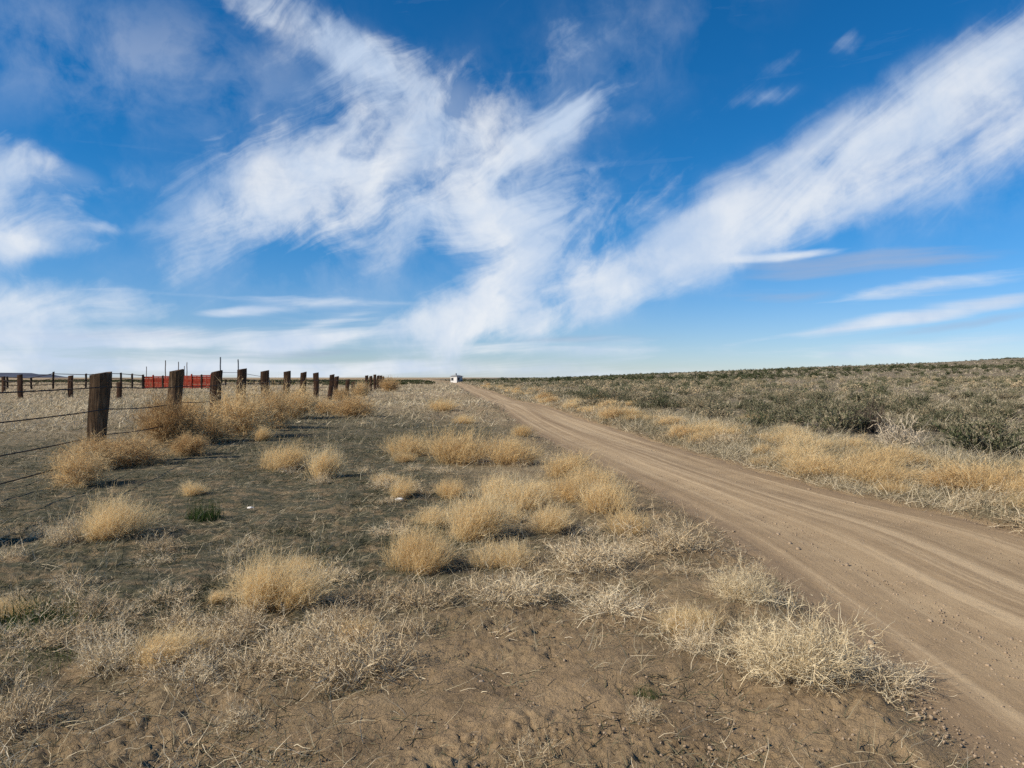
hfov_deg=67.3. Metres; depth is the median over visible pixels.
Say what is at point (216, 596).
straw tuft
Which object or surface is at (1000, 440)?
sagebrush
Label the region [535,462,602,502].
dry bush
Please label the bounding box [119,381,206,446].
tumbleweed
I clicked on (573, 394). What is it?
sagebrush
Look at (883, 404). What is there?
sagebrush
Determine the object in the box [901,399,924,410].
sagebrush
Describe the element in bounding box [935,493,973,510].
twig bush
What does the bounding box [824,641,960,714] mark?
twig bush
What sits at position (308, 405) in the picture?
tumbleweed
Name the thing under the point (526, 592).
twig bush
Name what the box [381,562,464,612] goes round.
twig bush
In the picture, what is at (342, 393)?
tumbleweed
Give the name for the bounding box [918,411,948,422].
sagebrush
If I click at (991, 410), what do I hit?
sagebrush
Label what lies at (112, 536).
straw tuft
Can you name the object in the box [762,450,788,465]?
twig bush
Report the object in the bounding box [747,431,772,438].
dry bush
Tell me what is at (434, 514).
straw tuft
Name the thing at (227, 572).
twig tuft
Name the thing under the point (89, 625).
twig tuft
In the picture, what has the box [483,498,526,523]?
straw tuft
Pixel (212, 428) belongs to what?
tumbleweed
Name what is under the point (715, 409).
sagebrush
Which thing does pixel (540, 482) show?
straw tuft
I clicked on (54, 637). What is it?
twig tuft
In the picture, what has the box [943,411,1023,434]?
sagebrush
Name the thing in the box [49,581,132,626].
twig tuft
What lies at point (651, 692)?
green weed
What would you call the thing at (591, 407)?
dry bush
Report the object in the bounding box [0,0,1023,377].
sky
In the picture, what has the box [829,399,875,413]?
sagebrush
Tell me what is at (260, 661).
twig tuft
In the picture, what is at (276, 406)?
tumbleweed
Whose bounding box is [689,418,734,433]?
dry bush
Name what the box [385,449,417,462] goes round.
straw tuft
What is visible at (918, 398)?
sagebrush
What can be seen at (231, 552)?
twig tuft
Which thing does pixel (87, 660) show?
twig bush
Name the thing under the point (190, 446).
tumbleweed
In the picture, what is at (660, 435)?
twig bush
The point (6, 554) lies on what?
twig tuft
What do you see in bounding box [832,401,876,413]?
sagebrush
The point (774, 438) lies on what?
dry bush
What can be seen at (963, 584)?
road
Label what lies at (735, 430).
dry bush
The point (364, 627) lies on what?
straw tuft
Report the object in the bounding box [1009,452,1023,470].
dry bush
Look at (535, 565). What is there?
twig tuft
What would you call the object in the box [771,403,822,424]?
sagebrush
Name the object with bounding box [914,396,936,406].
sagebrush
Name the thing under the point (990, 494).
twig bush
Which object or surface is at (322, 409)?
tumbleweed
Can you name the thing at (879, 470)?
dry bush
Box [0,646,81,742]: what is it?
twig bush
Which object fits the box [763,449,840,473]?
dry bush
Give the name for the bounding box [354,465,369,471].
twig tuft
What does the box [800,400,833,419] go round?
sagebrush
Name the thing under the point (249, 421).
tumbleweed
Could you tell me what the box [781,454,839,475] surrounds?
twig bush
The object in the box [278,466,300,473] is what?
twig tuft
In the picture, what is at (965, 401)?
sagebrush
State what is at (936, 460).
dry bush
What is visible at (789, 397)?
sagebrush
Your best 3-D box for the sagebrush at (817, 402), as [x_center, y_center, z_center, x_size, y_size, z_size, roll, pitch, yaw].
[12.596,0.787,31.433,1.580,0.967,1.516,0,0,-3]
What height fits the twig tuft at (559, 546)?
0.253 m
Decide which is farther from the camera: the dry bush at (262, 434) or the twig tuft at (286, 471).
the dry bush at (262, 434)
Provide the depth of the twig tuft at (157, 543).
6.93 m
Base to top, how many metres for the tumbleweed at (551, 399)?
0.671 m
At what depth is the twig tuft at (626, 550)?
6.74 m
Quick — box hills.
[0,373,67,377]
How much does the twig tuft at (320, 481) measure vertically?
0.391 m
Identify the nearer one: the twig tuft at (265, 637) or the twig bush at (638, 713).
the twig bush at (638, 713)
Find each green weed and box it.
[0,585,130,642]
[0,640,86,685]
[184,489,223,521]
[629,685,662,700]
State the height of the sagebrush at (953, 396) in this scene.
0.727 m
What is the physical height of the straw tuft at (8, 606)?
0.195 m
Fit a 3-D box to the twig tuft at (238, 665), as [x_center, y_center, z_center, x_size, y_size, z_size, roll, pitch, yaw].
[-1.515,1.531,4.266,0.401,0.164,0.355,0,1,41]
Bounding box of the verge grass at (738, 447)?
[448,360,1023,530]
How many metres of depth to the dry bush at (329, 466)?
11.48 m
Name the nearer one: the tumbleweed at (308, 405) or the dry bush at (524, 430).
the dry bush at (524, 430)
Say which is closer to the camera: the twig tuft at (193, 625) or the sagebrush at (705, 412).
the twig tuft at (193, 625)
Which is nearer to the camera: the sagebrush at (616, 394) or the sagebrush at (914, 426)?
the sagebrush at (914, 426)
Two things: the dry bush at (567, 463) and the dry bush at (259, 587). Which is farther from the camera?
the dry bush at (567, 463)
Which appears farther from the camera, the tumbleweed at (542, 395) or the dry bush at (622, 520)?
the tumbleweed at (542, 395)
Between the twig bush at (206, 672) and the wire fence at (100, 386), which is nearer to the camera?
the twig bush at (206, 672)
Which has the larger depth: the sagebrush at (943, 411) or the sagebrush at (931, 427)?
the sagebrush at (943, 411)
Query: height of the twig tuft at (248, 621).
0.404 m
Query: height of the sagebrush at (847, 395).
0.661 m
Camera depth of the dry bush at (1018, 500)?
8.97 m
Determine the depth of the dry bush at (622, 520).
7.75 m
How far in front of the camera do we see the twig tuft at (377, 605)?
5.28 m
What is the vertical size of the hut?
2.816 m
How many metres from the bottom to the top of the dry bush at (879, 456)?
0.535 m
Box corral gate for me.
[220,357,269,388]
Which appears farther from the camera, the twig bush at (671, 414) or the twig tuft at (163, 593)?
the twig bush at (671, 414)
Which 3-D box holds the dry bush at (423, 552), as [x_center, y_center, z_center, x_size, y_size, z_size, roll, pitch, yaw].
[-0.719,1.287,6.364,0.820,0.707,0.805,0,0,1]
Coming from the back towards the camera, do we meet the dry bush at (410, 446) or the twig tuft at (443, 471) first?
the dry bush at (410, 446)
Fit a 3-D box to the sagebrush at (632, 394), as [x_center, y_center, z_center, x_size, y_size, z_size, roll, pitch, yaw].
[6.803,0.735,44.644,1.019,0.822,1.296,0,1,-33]
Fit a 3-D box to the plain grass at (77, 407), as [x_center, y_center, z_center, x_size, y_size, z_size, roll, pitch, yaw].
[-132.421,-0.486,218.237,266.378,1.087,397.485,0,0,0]
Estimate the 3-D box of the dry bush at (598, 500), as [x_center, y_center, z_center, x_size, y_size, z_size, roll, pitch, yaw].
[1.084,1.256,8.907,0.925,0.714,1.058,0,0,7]
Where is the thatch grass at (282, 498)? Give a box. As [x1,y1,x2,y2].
[0,394,978,767]
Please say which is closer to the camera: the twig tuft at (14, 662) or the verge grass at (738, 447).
the twig tuft at (14, 662)
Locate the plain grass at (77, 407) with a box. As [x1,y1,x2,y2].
[0,380,531,432]
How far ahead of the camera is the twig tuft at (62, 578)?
5.61 m
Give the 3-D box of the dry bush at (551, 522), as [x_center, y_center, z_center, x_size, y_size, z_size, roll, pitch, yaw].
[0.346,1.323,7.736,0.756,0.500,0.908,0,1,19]
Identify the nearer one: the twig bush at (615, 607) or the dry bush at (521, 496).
the twig bush at (615, 607)
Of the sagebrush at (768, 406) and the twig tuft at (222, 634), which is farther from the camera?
the sagebrush at (768, 406)
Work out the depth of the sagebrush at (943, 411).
25.51 m
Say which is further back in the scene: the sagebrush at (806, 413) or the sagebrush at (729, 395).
the sagebrush at (729, 395)
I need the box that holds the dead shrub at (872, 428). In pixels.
[839,395,893,433]
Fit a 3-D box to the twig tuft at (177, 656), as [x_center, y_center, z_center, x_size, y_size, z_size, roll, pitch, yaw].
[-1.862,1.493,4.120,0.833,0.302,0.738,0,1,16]
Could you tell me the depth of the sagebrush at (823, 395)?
38.31 m
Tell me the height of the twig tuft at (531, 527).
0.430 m
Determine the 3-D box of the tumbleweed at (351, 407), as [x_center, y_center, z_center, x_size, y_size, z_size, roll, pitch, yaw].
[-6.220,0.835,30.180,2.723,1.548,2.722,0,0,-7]
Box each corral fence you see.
[0,372,143,388]
[225,379,290,385]
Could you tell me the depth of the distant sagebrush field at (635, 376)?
168.80 m
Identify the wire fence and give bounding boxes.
[0,368,383,484]
[0,374,121,399]
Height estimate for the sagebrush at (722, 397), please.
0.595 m
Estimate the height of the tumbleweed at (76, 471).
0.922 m
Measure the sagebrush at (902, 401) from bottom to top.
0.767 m
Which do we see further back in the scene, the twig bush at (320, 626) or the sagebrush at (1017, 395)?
the sagebrush at (1017, 395)
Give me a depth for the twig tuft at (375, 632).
4.59 m
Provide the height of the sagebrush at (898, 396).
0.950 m
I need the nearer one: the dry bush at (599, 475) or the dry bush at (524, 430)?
the dry bush at (599, 475)
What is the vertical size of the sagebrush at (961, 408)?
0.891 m
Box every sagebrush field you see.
[0,357,1023,384]
[485,373,1023,396]
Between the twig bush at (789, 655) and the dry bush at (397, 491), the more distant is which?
the dry bush at (397, 491)
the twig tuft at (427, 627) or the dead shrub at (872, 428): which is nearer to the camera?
the twig tuft at (427, 627)
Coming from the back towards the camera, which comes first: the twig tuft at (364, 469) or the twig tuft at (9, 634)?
the twig tuft at (364, 469)
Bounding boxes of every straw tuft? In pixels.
[0,593,47,621]
[89,529,127,542]
[114,615,224,677]
[167,477,212,496]
[197,589,231,605]
[275,552,324,572]
[331,612,394,646]
[368,470,402,484]
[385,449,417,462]
[400,497,460,527]
[451,531,539,570]
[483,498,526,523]
[518,478,551,491]
[640,592,730,636]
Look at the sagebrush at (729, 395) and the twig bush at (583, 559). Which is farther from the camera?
the sagebrush at (729, 395)
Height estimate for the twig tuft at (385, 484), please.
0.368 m
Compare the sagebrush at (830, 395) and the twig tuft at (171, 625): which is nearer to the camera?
the twig tuft at (171, 625)
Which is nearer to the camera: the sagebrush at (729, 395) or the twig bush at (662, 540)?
the twig bush at (662, 540)
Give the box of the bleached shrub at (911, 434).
[869,410,932,448]
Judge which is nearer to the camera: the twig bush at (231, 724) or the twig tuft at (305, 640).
the twig bush at (231, 724)
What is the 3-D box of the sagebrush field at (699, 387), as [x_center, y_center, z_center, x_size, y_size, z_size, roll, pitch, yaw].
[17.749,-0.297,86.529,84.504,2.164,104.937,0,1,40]
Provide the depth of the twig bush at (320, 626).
4.58 m
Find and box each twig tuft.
[0,519,24,535]
[0,539,40,559]
[0,586,35,601]
[0,602,52,648]
[0,609,105,659]
[0,637,69,704]
[20,516,76,540]
[25,603,175,655]
[29,575,122,619]
[40,558,112,597]
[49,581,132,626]
[103,590,163,617]
[113,633,229,694]
[125,570,206,611]
[126,547,177,567]
[131,519,194,558]
[132,611,236,650]
[153,608,190,631]
[173,631,230,665]
[188,620,260,658]
[191,617,258,656]
[194,603,259,640]
[204,545,252,561]
[210,556,255,578]
[211,593,282,620]
[213,591,291,636]
[213,608,283,640]
[216,648,264,672]
[217,621,325,691]
[221,615,320,675]
[227,527,268,548]
[258,631,370,686]
[269,589,331,612]
[270,621,364,669]
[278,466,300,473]
[293,549,363,587]
[293,589,383,632]
[293,591,367,625]
[294,606,366,644]
[298,468,342,485]
[305,570,379,612]
[327,605,394,662]
[331,610,410,653]
[337,562,363,576]
[344,565,426,610]
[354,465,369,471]
[359,591,405,612]
[363,516,418,538]
[365,471,399,488]
[376,496,392,505]
[381,496,402,503]
[384,611,444,638]
[398,476,435,494]
[401,461,422,472]
[426,465,464,473]
[440,570,500,599]
[507,509,566,535]
[509,547,549,574]
[510,459,529,466]
[536,578,594,599]
[546,536,581,554]
[563,534,605,560]
[574,523,603,536]
[592,532,658,561]
[599,545,649,570]
[618,534,660,563]
[648,527,698,554]
[657,550,716,576]
[673,601,723,635]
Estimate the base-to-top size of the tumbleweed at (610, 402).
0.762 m
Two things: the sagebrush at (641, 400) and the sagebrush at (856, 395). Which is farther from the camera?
the sagebrush at (856, 395)
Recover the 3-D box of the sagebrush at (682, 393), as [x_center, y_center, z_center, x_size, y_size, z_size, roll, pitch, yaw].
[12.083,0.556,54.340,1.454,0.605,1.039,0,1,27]
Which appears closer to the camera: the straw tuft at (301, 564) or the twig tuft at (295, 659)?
the twig tuft at (295, 659)
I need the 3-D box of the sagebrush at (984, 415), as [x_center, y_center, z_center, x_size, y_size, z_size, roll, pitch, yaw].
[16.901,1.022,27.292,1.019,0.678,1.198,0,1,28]
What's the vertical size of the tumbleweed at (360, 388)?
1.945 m
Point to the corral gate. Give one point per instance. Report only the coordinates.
(236, 372)
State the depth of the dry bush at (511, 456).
13.06 m
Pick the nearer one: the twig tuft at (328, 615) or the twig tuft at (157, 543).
the twig tuft at (328, 615)
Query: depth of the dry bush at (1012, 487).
9.46 m
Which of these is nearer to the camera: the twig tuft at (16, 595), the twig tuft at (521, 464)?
the twig tuft at (16, 595)
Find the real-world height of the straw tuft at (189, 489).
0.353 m
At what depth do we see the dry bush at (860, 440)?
14.60 m
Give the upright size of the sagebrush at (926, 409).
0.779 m
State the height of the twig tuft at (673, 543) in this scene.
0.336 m
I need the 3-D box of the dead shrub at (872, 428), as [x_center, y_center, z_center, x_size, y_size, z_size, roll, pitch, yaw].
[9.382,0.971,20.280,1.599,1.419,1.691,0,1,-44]
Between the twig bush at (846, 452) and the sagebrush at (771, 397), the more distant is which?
the sagebrush at (771, 397)
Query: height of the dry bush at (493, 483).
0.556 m
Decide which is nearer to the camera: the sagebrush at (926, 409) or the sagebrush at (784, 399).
the sagebrush at (926, 409)
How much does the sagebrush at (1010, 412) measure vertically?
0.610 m
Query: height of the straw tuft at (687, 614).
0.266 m
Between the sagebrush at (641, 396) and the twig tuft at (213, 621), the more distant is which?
the sagebrush at (641, 396)
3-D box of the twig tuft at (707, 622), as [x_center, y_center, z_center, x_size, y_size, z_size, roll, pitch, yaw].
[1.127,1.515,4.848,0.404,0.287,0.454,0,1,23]
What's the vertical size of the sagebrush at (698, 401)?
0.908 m
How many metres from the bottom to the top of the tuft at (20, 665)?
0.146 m
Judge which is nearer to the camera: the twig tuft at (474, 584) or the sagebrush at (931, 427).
the twig tuft at (474, 584)
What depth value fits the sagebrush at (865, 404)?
33.95 m
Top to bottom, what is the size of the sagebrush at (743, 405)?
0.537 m
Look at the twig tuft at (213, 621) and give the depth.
4.77 m
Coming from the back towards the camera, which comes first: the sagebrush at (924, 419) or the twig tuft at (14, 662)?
the sagebrush at (924, 419)
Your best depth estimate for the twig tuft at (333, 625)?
4.74 m
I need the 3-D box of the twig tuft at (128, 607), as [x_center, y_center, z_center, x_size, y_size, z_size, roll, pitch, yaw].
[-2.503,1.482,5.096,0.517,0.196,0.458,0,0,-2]
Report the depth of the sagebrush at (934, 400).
39.68 m
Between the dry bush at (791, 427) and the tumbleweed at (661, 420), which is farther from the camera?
the tumbleweed at (661, 420)
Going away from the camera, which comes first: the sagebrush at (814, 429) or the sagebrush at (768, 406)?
the sagebrush at (814, 429)
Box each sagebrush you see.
[538,389,561,396]
[569,390,587,396]
[575,395,618,408]
[580,388,610,401]
[597,385,620,394]
[599,388,624,401]
[602,400,628,407]
[613,393,629,401]
[620,390,637,398]
[628,391,657,402]
[631,396,650,407]
[637,392,683,409]
[643,391,663,399]
[648,391,677,399]
[667,394,702,407]
[673,389,691,395]
[676,401,702,412]
[684,394,711,407]
[689,389,723,409]
[689,402,738,419]
[699,400,734,417]
[700,395,725,403]
[712,400,737,409]
[714,393,728,401]
[719,390,736,397]
[721,411,746,424]
[732,405,787,429]
[735,400,781,418]
[739,401,759,408]
[741,397,774,406]
[742,395,763,403]
[749,398,778,409]
[759,390,771,397]
[764,390,777,400]
[764,391,798,407]
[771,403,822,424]
[778,393,799,401]
[787,397,815,412]
[794,406,814,419]
[795,389,883,433]
[799,393,834,411]
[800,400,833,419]
[803,392,842,402]
[806,422,818,431]
[816,387,835,395]
[817,388,839,398]
[826,407,861,427]
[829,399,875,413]
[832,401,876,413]
[841,389,873,402]
[841,391,855,399]
[850,392,902,407]
[852,388,897,405]
[870,399,905,411]
[875,395,912,410]
[880,405,917,415]
[884,397,919,413]
[885,390,908,401]
[891,394,917,404]
[891,414,940,428]
[894,415,928,432]
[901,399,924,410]
[903,390,939,405]
[904,401,949,417]
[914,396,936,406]
[916,415,947,430]
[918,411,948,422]
[928,398,942,402]
[928,416,1023,457]
[931,426,965,436]
[933,407,982,423]
[935,404,968,416]
[937,399,979,416]
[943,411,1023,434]
[945,389,964,398]
[953,395,974,404]
[956,390,974,398]
[966,397,1008,416]
[968,403,1006,414]
[973,406,1000,418]
[974,392,998,406]
[979,392,993,397]
[979,409,1009,424]
[991,388,1013,399]
[995,405,1022,418]
[997,396,1023,409]
[1005,391,1022,399]
[1009,420,1023,435]
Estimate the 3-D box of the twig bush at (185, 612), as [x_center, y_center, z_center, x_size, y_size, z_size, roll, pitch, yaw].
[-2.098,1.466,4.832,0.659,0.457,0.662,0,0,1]
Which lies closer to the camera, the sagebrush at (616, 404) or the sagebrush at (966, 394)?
the sagebrush at (616, 404)
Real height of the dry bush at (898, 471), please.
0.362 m
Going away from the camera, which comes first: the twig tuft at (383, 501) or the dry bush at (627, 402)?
the twig tuft at (383, 501)
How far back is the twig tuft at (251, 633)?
4.72 m
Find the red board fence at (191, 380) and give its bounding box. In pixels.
[143,374,210,388]
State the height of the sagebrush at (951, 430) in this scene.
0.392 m
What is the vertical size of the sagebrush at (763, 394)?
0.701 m
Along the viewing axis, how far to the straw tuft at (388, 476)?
10.79 m
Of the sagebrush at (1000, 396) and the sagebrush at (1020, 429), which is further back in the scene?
the sagebrush at (1000, 396)
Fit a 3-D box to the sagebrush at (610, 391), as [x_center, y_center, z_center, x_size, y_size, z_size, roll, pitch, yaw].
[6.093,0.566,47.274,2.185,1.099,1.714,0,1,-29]
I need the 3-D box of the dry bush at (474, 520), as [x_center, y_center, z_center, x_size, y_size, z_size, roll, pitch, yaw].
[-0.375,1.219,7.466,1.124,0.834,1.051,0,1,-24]
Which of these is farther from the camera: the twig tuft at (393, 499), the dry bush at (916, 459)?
the dry bush at (916, 459)
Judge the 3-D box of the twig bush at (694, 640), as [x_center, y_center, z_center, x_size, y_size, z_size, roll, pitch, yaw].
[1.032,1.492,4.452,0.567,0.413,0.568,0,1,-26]
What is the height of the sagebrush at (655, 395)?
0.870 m
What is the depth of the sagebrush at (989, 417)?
23.01 m
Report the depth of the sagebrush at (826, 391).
49.47 m
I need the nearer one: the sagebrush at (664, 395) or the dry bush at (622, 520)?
the dry bush at (622, 520)
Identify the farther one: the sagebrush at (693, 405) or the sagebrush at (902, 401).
the sagebrush at (902, 401)
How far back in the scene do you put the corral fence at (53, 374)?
103.83 m
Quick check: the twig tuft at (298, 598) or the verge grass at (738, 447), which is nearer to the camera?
the twig tuft at (298, 598)
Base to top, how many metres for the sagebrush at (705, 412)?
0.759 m
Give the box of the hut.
[451,373,461,382]
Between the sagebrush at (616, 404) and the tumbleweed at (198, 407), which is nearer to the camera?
the tumbleweed at (198, 407)
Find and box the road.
[426,379,1023,767]
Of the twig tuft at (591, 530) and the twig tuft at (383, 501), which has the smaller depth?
the twig tuft at (591, 530)
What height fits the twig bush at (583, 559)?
0.745 m
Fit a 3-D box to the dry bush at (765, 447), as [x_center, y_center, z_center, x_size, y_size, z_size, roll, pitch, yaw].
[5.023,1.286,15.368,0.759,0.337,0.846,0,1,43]
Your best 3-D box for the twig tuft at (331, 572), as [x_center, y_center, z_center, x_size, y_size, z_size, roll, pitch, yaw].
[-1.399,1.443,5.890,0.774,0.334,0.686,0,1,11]
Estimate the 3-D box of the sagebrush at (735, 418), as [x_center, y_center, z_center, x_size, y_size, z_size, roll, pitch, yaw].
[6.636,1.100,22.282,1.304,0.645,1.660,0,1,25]
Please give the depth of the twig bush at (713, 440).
17.47 m
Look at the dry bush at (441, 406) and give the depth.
35.80 m
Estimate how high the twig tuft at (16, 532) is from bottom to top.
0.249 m
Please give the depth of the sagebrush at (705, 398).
33.70 m
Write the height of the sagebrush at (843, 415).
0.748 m
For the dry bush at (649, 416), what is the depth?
26.10 m
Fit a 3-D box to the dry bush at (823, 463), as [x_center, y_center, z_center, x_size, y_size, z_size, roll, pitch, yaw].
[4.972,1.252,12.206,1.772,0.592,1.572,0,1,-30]
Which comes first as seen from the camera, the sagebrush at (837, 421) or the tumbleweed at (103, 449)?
the tumbleweed at (103, 449)
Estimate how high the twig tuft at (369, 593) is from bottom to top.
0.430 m
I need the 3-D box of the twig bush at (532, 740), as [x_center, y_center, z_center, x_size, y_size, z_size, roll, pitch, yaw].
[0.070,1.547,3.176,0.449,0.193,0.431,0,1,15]
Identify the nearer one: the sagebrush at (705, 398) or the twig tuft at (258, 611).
the twig tuft at (258, 611)
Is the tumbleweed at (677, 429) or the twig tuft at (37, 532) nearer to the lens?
the twig tuft at (37, 532)
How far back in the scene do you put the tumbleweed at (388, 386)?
80.84 m
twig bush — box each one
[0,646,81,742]
[22,502,90,545]
[55,607,156,685]
[122,584,222,635]
[123,639,239,695]
[204,684,278,737]
[268,595,446,708]
[277,603,348,653]
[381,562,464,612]
[450,547,574,616]
[482,723,568,767]
[525,516,658,590]
[546,576,676,629]
[610,497,732,561]
[620,689,673,728]
[652,429,670,440]
[653,599,736,659]
[655,409,697,421]
[680,585,911,709]
[694,434,730,447]
[697,423,763,445]
[698,541,789,611]
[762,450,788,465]
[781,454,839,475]
[823,444,861,457]
[823,474,861,485]
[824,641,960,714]
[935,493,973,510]
[943,479,1022,511]
[977,499,1023,535]
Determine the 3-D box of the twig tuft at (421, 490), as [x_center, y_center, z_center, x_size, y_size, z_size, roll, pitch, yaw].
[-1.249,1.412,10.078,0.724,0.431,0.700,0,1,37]
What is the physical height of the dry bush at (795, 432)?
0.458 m
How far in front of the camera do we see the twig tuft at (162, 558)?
6.50 m
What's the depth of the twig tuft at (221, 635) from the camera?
4.48 m
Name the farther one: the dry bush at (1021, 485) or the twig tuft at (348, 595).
the dry bush at (1021, 485)
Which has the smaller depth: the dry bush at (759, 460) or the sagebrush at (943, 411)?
the dry bush at (759, 460)
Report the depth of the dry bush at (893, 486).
10.44 m
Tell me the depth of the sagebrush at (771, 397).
44.84 m
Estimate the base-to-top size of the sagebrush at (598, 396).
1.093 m
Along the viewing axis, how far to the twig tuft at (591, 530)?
7.75 m
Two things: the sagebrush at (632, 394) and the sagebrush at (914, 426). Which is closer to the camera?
the sagebrush at (914, 426)
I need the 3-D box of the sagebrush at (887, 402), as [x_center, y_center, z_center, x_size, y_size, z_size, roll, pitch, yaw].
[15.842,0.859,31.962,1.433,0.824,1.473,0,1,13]
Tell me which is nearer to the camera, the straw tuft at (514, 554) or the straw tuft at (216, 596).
the straw tuft at (216, 596)
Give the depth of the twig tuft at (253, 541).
7.19 m
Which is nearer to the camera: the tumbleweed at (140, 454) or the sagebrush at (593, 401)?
the tumbleweed at (140, 454)
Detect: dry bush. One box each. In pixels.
[60,481,171,542]
[209,527,353,617]
[243,435,319,471]
[249,424,278,440]
[296,437,352,482]
[374,426,442,456]
[374,503,469,575]
[379,472,421,497]
[396,415,504,465]
[418,394,461,410]
[419,477,527,544]
[431,472,470,498]
[449,412,476,423]
[470,469,523,498]
[472,425,550,465]
[475,465,562,512]
[507,421,535,436]
[515,490,580,535]
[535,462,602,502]
[538,440,602,478]
[560,454,627,490]
[561,400,580,407]
[566,397,586,402]
[569,462,645,515]
[583,405,600,410]
[592,499,668,537]
[615,405,643,416]
[622,400,636,405]
[638,413,659,420]
[684,429,719,445]
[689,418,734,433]
[709,423,746,435]
[744,453,778,465]
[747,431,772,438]
[748,440,776,453]
[753,434,842,461]
[758,427,815,445]
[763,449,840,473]
[764,420,812,433]
[772,426,826,439]
[773,427,847,448]
[778,445,869,477]
[813,448,928,487]
[829,431,881,449]
[831,443,922,468]
[848,461,924,480]
[856,438,938,464]
[860,453,915,465]
[872,478,914,493]
[916,449,1023,493]
[920,454,951,464]
[978,471,1023,494]
[986,477,1023,498]
[993,491,1023,508]
[1004,465,1023,491]
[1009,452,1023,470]
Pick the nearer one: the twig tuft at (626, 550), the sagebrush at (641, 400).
the twig tuft at (626, 550)
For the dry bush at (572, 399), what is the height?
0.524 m
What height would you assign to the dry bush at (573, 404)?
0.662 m
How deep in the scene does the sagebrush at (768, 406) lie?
32.36 m
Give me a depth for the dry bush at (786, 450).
13.49 m
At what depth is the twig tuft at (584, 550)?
6.72 m
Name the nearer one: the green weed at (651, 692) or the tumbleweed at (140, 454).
the green weed at (651, 692)
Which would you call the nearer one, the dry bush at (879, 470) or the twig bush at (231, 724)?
the twig bush at (231, 724)
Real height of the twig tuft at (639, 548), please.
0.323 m
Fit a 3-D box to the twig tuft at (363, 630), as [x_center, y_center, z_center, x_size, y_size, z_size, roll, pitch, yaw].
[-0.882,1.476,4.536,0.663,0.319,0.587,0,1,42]
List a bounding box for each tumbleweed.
[31,430,137,470]
[36,437,118,489]
[74,427,178,467]
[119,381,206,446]
[160,428,216,456]
[181,388,209,427]
[186,402,242,442]
[190,377,285,437]
[243,378,303,428]
[274,377,326,418]
[292,382,315,407]
[311,394,338,414]
[325,389,381,417]
[332,385,351,400]
[349,380,372,396]
[376,375,400,391]
[537,390,556,398]
[544,395,561,402]
[595,402,628,420]
[596,396,621,407]
[652,414,690,427]
[663,420,697,439]
[902,457,1005,493]
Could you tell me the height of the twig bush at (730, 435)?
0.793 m
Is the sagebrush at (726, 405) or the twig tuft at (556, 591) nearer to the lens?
the twig tuft at (556, 591)

